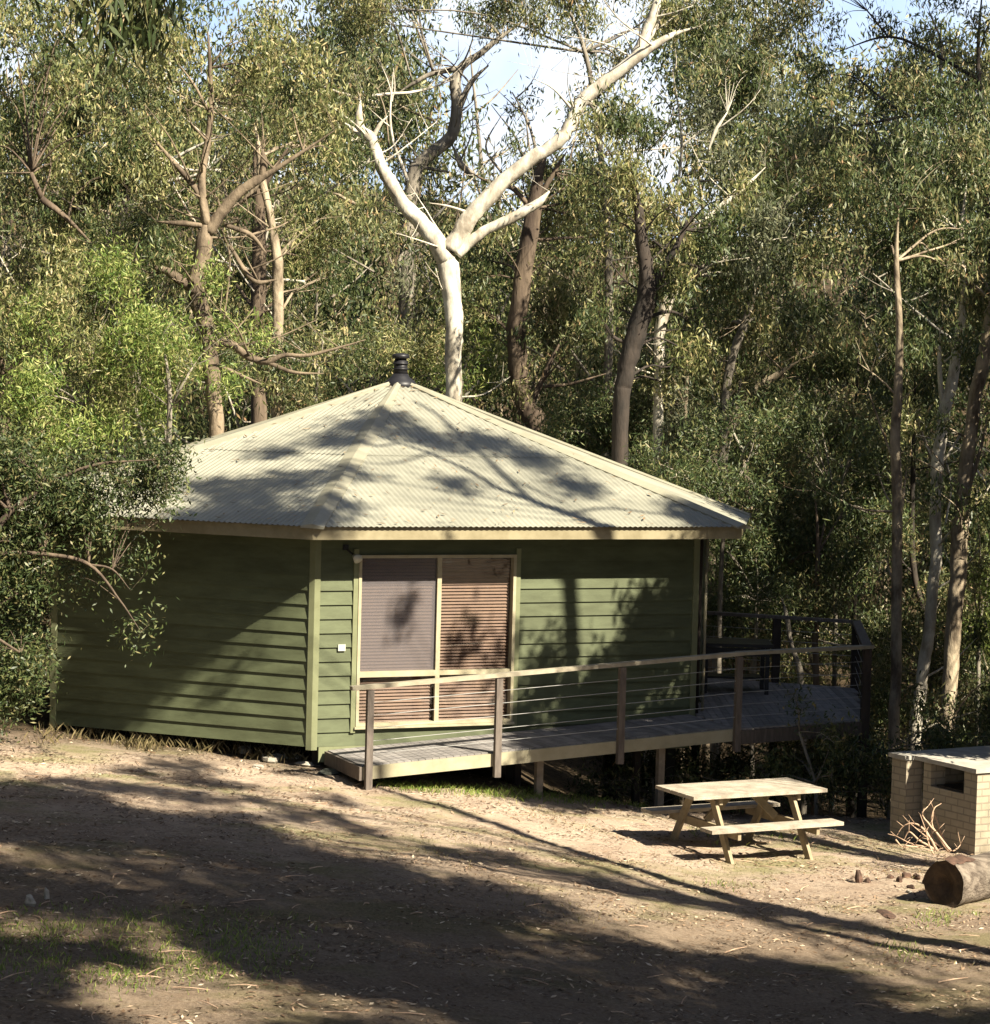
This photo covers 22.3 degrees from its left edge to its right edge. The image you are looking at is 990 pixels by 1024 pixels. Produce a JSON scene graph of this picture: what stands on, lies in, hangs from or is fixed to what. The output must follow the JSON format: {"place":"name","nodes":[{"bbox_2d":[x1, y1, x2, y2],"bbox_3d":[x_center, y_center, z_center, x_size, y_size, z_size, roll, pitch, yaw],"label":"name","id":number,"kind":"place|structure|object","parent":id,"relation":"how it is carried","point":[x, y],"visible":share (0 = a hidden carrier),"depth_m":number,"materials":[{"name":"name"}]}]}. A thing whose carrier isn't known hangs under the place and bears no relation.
{"place":"outdoors","nodes":[
{"label":"outdoors","id":0,"kind":"place"},
{"bbox_2d":[0,183,989,1023],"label":"ground","id":1,"kind":"structure","parent":0,"point":[348,975],"depth_m":25.61,"materials":[{"name":"brown soil"}]},
{"bbox_2d":[0,577,51,703],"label":"bush","id":2,"kind":"object","parent":1,"relation":"on","point":[28,608],"visible":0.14,"depth_m":36.00,"materials":[{"name":"green plant"}]},
{"bbox_2d":[24,894,35,906],"bbox_3d":[-4.312,3.619,23.330,0.116,0.154,0.112,1,3,-1],"label":"stone","id":3,"kind":"object","parent":1,"relation":"on","point":[30,900],"visible":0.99,"depth_m":23.30,"materials":[{"name":"grey stone"}]},
{"bbox_2d":[44,887,49,899],"bbox_3d":[-4.202,3.603,23.563,0.048,0.179,0.050,-3,1,40],"label":"stone","id":4,"kind":"object","parent":1,"relation":"on","point":[46,894],"visible":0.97,"depth_m":23.54,"materials":[{"name":"grey stone"}]},
{"bbox_2d":[0,0,139,633],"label":"edge gum","id":5,"kind":"object","parent":1,"relation":"on","point":[77,85],"visible":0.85,"depth_m":40.34,"materials":[{"name":"green plant"}]},
{"bbox_2d":[0,230,165,474],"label":"bright wattle","id":6,"kind":"object","parent":1,"relation":"on","point":[63,428],"visible":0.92,"depth_m":38.30,"materials":[{"name":"green plant"}]},
{"bbox_2d":[0,31,188,462],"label":"tree","id":7,"kind":"object","parent":1,"relation":"on","point":[85,208],"visible":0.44,"depth_m":43.97,"materials":[{"name":"green plant"}]},
{"bbox_2d":[0,408,207,752],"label":"overhanging tree","id":8,"kind":"object","parent":1,"relation":"on","point":[70,504],"visible":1,"depth_m":30.24,"materials":[{"name":"green plant"}]},
{"bbox_2d":[28,193,196,455],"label":"yellow wattle","id":9,"kind":"object","parent":1,"relation":"on","point":[134,227],"visible":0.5,"depth_m":40.34,"materials":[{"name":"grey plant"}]},
{"bbox_2d":[35,0,202,104],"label":"drooping gum","id":10,"kind":"object","parent":1,"relation":"on","point":[124,16],"visible":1,"depth_m":14.88,"materials":[{"name":"green plant"}]},
{"bbox_2d":[0,892,322,1004],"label":"shade grass","id":11,"kind":"structure","parent":1,"relation":"on","point":[110,968],"depth_m":21.91,"materials":[{"name":"green plant"}]},
{"bbox_2d":[23,721,309,765],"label":"wall grass","id":12,"kind":"structure","parent":1,"relation":"on","point":[152,739],"depth_m":33.20,"materials":[{"name":"plant"}]},
{"bbox_2d":[86,241,291,452],"bbox_3d":[-4.879,-0.608,38.565,3.133,7.195,3.009,3,4,28],"label":"bright wattle","id":13,"kind":"object","parent":1,"relation":"on","point":[165,348],"visible":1,"depth_m":38.45,"materials":[{"name":"green plant"}]},
{"bbox_2d":[90,0,373,521],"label":"crooked gum","id":14,"kind":"object","parent":1,"relation":"on","point":[207,227],"visible":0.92,"depth_m":39.34,"materials":[{"name":"green plant"}]},
{"bbox_2d":[238,745,253,754],"bbox_3d":[-3.303,3.157,33.254,0.217,0.135,0.354,3,1,0],"label":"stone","id":15,"kind":"object","parent":1,"relation":"on","point":[242,747],"visible":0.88,"depth_m":33.21,"materials":[{"name":"black stone"}]},
{"bbox_2d":[253,764,263,768],"bbox_3d":[-3.023,3.253,32.121,0.142,0.066,0.187,6,3,-4],"label":"stone","id":16,"kind":"object","parent":1,"relation":"on","point":[258,766],"visible":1,"depth_m":32.05,"materials":[{"name":"beige stone"}]},
{"bbox_2d":[187,0,354,423],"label":"dark stringybark","id":17,"kind":"object","parent":1,"relation":"on","point":[260,256],"visible":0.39,"depth_m":46.88,"materials":[{"name":"green plant"}]},
{"bbox_2d":[262,753,283,763],"bbox_3d":[-2.917,3.226,32.777,0.280,0.146,0.445,4,3,4],"label":"stone","id":18,"kind":"object","parent":1,"relation":"on","point":[272,760],"visible":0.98,"depth_m":32.65,"materials":[{"name":"white stone"}]},
{"bbox_2d":[283,753,300,758],"bbox_3d":[-2.697,3.212,33.072,0.286,0.082,0.226,-3,0,21],"label":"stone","id":19,"kind":"object","parent":1,"relation":"on","point":[292,754],"visible":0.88,"depth_m":32.99,"materials":[{"name":"black stone"}]},
{"bbox_2d":[197,51,390,417],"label":"pale slim gum","id":20,"kind":"object","parent":1,"relation":"on","point":[277,315],"visible":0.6,"depth_m":43.26,"materials":[{"name":"green plant"}]},
{"bbox_2d":[294,761,314,766],"bbox_3d":[-2.471,3.268,32.576,0.287,0.089,0.161,5,-2,15],"label":"stone","id":21,"kind":"object","parent":1,"relation":"on","point":[306,763],"visible":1,"depth_m":32.53,"materials":[{"name":"white stone"}]},
{"bbox_2d":[217,304,425,419],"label":"olive bush","id":22,"kind":"object","parent":1,"relation":"on","point":[298,393],"visible":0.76,"depth_m":41.76,"materials":[{"name":"green plant"}]},
{"bbox_2d":[318,768,341,774],"bbox_3d":[-2.112,3.313,31.991,0.253,0.083,0.357,7,6,27],"label":"stone","id":23,"kind":"object","parent":1,"relation":"on","point":[328,771],"visible":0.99,"depth_m":31.93,"materials":[{"name":"grey stone"}]},
{"bbox_2d":[1,353,751,805],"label":"cabin","id":24,"kind":"object","parent":1,"relation":"on","point":[279,625],"visible":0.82,"depth_m":33.32,"materials":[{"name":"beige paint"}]},
{"bbox_2d":[105,385,722,523],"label":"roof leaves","id":25,"kind":"object","parent":24,"relation":"on","point":[404,460],"visible":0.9,"depth_m":34.25,"materials":[{"name":"brown plant"}]},
{"bbox_2d":[349,548,520,732],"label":"window","id":26,"kind":"structure","parent":24,"relation":"in","point":[416,617],"depth_m":32.97,"materials":[{"name":"beige glass"}]},
{"bbox_2d":[266,0,545,389],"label":"grey gum","id":27,"kind":"object","parent":1,"relation":"on","point":[417,166],"visible":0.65,"depth_m":48.61,"materials":[{"name":"green plant"}]},
{"bbox_2d":[376,301,507,406],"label":"green bush","id":28,"kind":"object","parent":1,"relation":"on","point":[432,356],"visible":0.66,"depth_m":46.23,"materials":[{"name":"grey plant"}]},
{"bbox_2d":[300,0,682,761],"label":"top centre gum","id":29,"kind":"object","parent":1,"relation":"on","point":[368,12],"visible":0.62,"depth_m":46.97,"materials":[{"name":"green plant"}]},
{"bbox_2d":[0,0,989,746],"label":"woodland","id":30,"kind":"object","parent":1,"relation":"on","point":[872,284],"visible":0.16,"depth_m":55.01,"materials":[{"name":"green plant"}]},
{"bbox_2d":[0,759,989,1023],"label":"twig litter","id":31,"kind":"object","parent":1,"relation":"on","point":[412,913],"visible":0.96,"depth_m":24.30,"materials":[{"name":"brown wood"}]},
{"bbox_2d":[0,728,989,1023],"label":"leaf litter","id":32,"kind":"object","parent":1,"relation":"on","point":[52,1012],"visible":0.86,"depth_m":25.50,"materials":[{"name":"brown plant"}]},
{"bbox_2d":[313,0,754,401],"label":"white gum","id":33,"kind":"object","parent":1,"relation":"on","point":[459,241],"visible":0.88,"depth_m":44.19,"materials":[{"name":"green plant"}]},
{"bbox_2d":[324,651,743,806],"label":"access ramp","id":34,"kind":"structure","parent":1,"relation":"on","point":[369,762],"depth_m":32.42,"materials":[{"name":"wood"}]},
{"bbox_2d":[460,66,634,434],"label":"brown stringybark","id":35,"kind":"object","parent":1,"relation":"on","point":[533,232],"visible":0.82,"depth_m":45.91,"materials":[{"name":"green plant"}]},
{"bbox_2d":[525,356,667,472],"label":"roofside bush","id":36,"kind":"object","parent":1,"relation":"on","point":[566,427],"visible":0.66,"depth_m":43.16,"materials":[{"name":"green plant"}]},
{"bbox_2d":[559,745,760,816],"bbox_3d":[2.242,3.751,34.275,3.064,1.505,2.537,2,3,15],"label":"under deck fern","id":37,"kind":"object","parent":1,"relation":"on","point":[592,786],"visible":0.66,"depth_m":33.77,"materials":[{"name":"green plant"}]},
{"bbox_2d":[594,276,729,465],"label":"grey leaf bush","id":38,"kind":"object","parent":1,"relation":"on","point":[673,406],"visible":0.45,"depth_m":42.67,"materials":[{"name":"green plant"}]},
{"bbox_2d":[557,78,771,801],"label":"twin limbed gum","id":39,"kind":"object","parent":1,"relation":"on","point":[653,280],"visible":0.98,"depth_m":40.87,"materials":[{"name":"green plant"}]},
{"bbox_2d":[604,26,802,805],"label":"white limbed gum","id":40,"kind":"object","parent":1,"relation":"on","point":[741,70],"visible":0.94,"depth_m":42.45,"materials":[{"name":"green plant"}]},
{"bbox_2d":[631,194,783,804],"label":"thin red gum","id":41,"kind":"object","parent":1,"relation":"on","point":[759,320],"visible":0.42,"depth_m":43.11,"materials":[{"name":"beige plant"}]},
{"bbox_2d":[623,381,804,781],"bbox_3d":[3.482,1.682,40.700,3.153,7.779,3.618,1,3,0],"label":"tree","id":42,"kind":"object","parent":1,"relation":"on","point":[721,486],"visible":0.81,"depth_m":39.97,"materials":[{"name":"green plant"}]},
{"bbox_2d":[588,725,887,813],"bbox_3d":[3.561,3.963,36.925,4.660,2.603,3.309,1,3,0],"label":"dark gully bush","id":43,"kind":"object","parent":1,"relation":"on","point":[721,763],"visible":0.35,"depth_m":36.35,"materials":[{"name":"green plant"}]},
{"bbox_2d":[641,777,843,863],"bbox_3d":[2.956,3.733,30.248,1.885,0.855,1.637,0,4,-27],"label":"picnic table","id":44,"kind":"object","parent":1,"relation":"on","point":[719,795],"visible":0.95,"depth_m":30.10,"materials":[{"name":"brown wood"}]},
{"bbox_2d":[664,278,886,774],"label":"fallen leaning gum","id":45,"kind":"object","parent":1,"relation":"on","point":[796,359],"visible":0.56,"depth_m":47.24,"materials":[{"name":"green plant"}]},
{"bbox_2d":[703,486,858,800],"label":"railside bush","id":46,"kind":"object","parent":1,"relation":"on","point":[742,588],"visible":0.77,"depth_m":42.06,"materials":[{"name":"green plant"}]},
{"bbox_2d":[691,611,873,817],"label":"timber deck","id":47,"kind":"structure","parent":1,"relation":"on","point":[760,709],"depth_m":35.28,"materials":[{"name":"grey wood"}]},
{"bbox_2d":[701,638,772,694],"bbox_3d":[3.538,2.277,37.176,1.050,0.740,0.800,1,3,0],"label":"outdoor table","id":48,"kind":"object","parent":47,"relation":"on","point":[716,645],"visible":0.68,"depth_m":36.83,"materials":[{"name":"wood"}]},
{"bbox_2d":[683,119,881,802],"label":"slender leaning gum","id":49,"kind":"object","parent":1,"relation":"on","point":[725,385],"visible":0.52,"depth_m":44.08,"materials":[{"name":"green plant"}]},
{"bbox_2d":[780,597,806,814],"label":"bare deck snag","id":50,"kind":"object","parent":1,"relation":"on","point":[799,669],"visible":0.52,"depth_m":41.15,"materials":[{"name":"grey plant"}]},
{"bbox_2d":[745,662,861,814],"bbox_3d":[4.096,3.109,33.684,1.549,2.267,2.716,1,3,0],"label":"deck corner shrub","id":51,"kind":"object","parent":1,"relation":"on","point":[774,770],"visible":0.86,"depth_m":33.43,"materials":[{"name":"green plant"}]},
{"bbox_2d":[706,583,914,816],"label":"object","id":52,"kind":"object","parent":1,"relation":"on","point":[847,641],"visible":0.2,"depth_m":43.70,"materials":[{"name":"green plant"}]},
{"bbox_2d":[754,391,873,814],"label":"rusty sapling","id":53,"kind":"object","parent":1,"relation":"on","point":[830,513],"visible":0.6,"depth_m":42.31,"materials":[{"name":"green plant"}]},
{"bbox_2d":[739,364,927,811],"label":"forest shrub","id":54,"kind":"object","parent":1,"relation":"on","point":[886,520],"visible":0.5,"depth_m":43.44,"materials":[{"name":"green plant"}]},
{"bbox_2d":[779,290,916,619],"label":"tree","id":55,"kind":"object","parent":1,"relation":"on","point":[840,359],"visible":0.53,"depth_m":46.27,"materials":[{"name":"green plant"}]},
{"bbox_2d":[855,870,862,882],"bbox_3d":[4.146,4.169,28.652,0.080,0.192,0.088,-5,3,-27],"label":"wood stub","id":56,"kind":"object","parent":1,"relation":"on","point":[858,877],"visible":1,"depth_m":28.62,"materials":[{"name":"brown wood"}]},
{"bbox_2d":[729,0,989,744],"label":"gum","id":57,"kind":"object","parent":1,"relation":"on","point":[979,67],"visible":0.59,"depth_m":46.02,"materials":[{"name":"green plant"}]},
{"bbox_2d":[863,878,870,882],"bbox_3d":[4.243,4.209,28.670,0.070,0.077,0.085,-1,4,-39],"label":"wood stub","id":58,"kind":"object","parent":1,"relation":"on","point":[867,880],"visible":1,"depth_m":28.65,"materials":[{"name":"brown wood"}]},
{"bbox_2d":[876,909,895,918],"bbox_3d":[4.201,4.307,26.927,0.168,0.054,0.430,1,4,-9],"label":"bark slab","id":59,"kind":"object","parent":1,"relation":"on","point":[887,914],"depth_m":26.88,"materials":[{"name":"brown wood"}]},
{"bbox_2d":[795,699,989,817],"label":"gully shrub","id":60,"kind":"object","parent":1,"relation":"on","point":[942,741],"visible":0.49,"depth_m":34.07,"materials":[{"name":"green plant"}]},
{"bbox_2d":[802,98,989,818],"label":"red barked gum","id":61,"kind":"object","parent":1,"relation":"on","point":[894,246],"visible":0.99,"depth_m":39.10,"materials":[{"name":"beige plant"}]},
{"bbox_2d":[896,876,901,882],"bbox_3d":[4.612,4.201,28.705,0.058,0.090,0.093,-2,2,-30],"label":"bark chunk","id":62,"kind":"object","parent":1,"relation":"on","point":[899,879],"visible":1,"depth_m":28.67,"materials":[{"name":"brown wood"}]},
{"bbox_2d":[902,872,910,877],"bbox_3d":[4.730,4.187,28.912,0.121,0.096,0.055,5,1,-26],"label":"bark chunk","id":63,"kind":"object","parent":1,"relation":"on","point":[905,874],"visible":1,"depth_m":28.88,"materials":[{"name":"brown wood"}]},
{"bbox_2d":[906,884,914,888],"bbox_3d":[4.700,4.241,28.415,0.108,0.074,0.044,6,9,29],"label":"bark chunk","id":64,"kind":"object","parent":1,"relation":"on","point":[911,886],"visible":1,"depth_m":28.39,"materials":[{"name":"brown wood"}]},
{"bbox_2d":[836,301,989,778],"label":"tree","id":65,"kind":"object","parent":1,"relation":"on","point":[917,375],"visible":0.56,"depth_m":43.95,"materials":[{"name":"green plant"}]},
{"bbox_2d":[913,873,920,879],"bbox_3d":[4.840,4.197,28.866,0.053,0.101,0.140,3,-1,-20],"label":"bark chunk","id":66,"kind":"object","parent":1,"relation":"on","point":[917,876],"visible":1,"depth_m":28.84,"materials":[{"name":"brown wood"}]},
{"bbox_2d":[849,562,989,765],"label":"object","id":67,"kind":"object","parent":1,"relation":"on","point":[885,678],"visible":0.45,"depth_m":42.07,"materials":[{"name":"green plant"}]},
{"bbox_2d":[861,41,989,816],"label":"pale mottled gum","id":68,"kind":"object","parent":1,"relation":"on","point":[936,545],"visible":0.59,"depth_m":40.98,"materials":[{"name":"green plant"}]},
{"bbox_2d":[890,800,964,854],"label":"dry branches","id":69,"kind":"object","parent":1,"relation":"on","point":[941,838],"visible":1,"depth_m":29.41,"materials":[{"name":"beige wood"}]},
{"bbox_2d":[868,226,989,736],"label":"tree","id":70,"kind":"object","parent":1,"relation":"on","point":[967,470],"visible":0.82,"depth_m":39.97,"materials":[{"name":"green plant"}]},
{"bbox_2d":[888,746,989,854],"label":"brick barbecue","id":71,"kind":"object","parent":1,"relation":"on","point":[956,782],"visible":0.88,"depth_m":31.05,"materials":[{"name":"brick"}]},
{"bbox_2d":[923,852,989,907],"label":"cut log","id":72,"kind":"object","parent":1,"relation":"on","point":[955,881],"visible":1,"depth_m":27.56,"materials":[{"name":"brown wood"}]},
{"bbox_2d":[937,475,989,742],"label":"edge shrub","id":73,"kind":"object","parent":1,"relation":"on","point":[980,578],"visible":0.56,"depth_m":42.62,"materials":[{"name":"green plant"}]},
{"bbox_2d":[0,0,989,242],"label":"sky","id":74,"kind":"structure","parent":0,"point":[500,70],"materials":[{"name":"white"}]},
{"bbox_2d":[372,777,980,961],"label":"fresh grass","id":75,"kind":"structure","parent":0,"point":[437,785],"depth_m":31.90,"materials":[{"name":"green plant"}]},
{"bbox_2d":[388,768,981,973],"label":"grass","id":76,"kind":"structure","parent":0,"point":[649,870],"depth_m":27.15,"materials":[{"name":"plant"}]}
]}

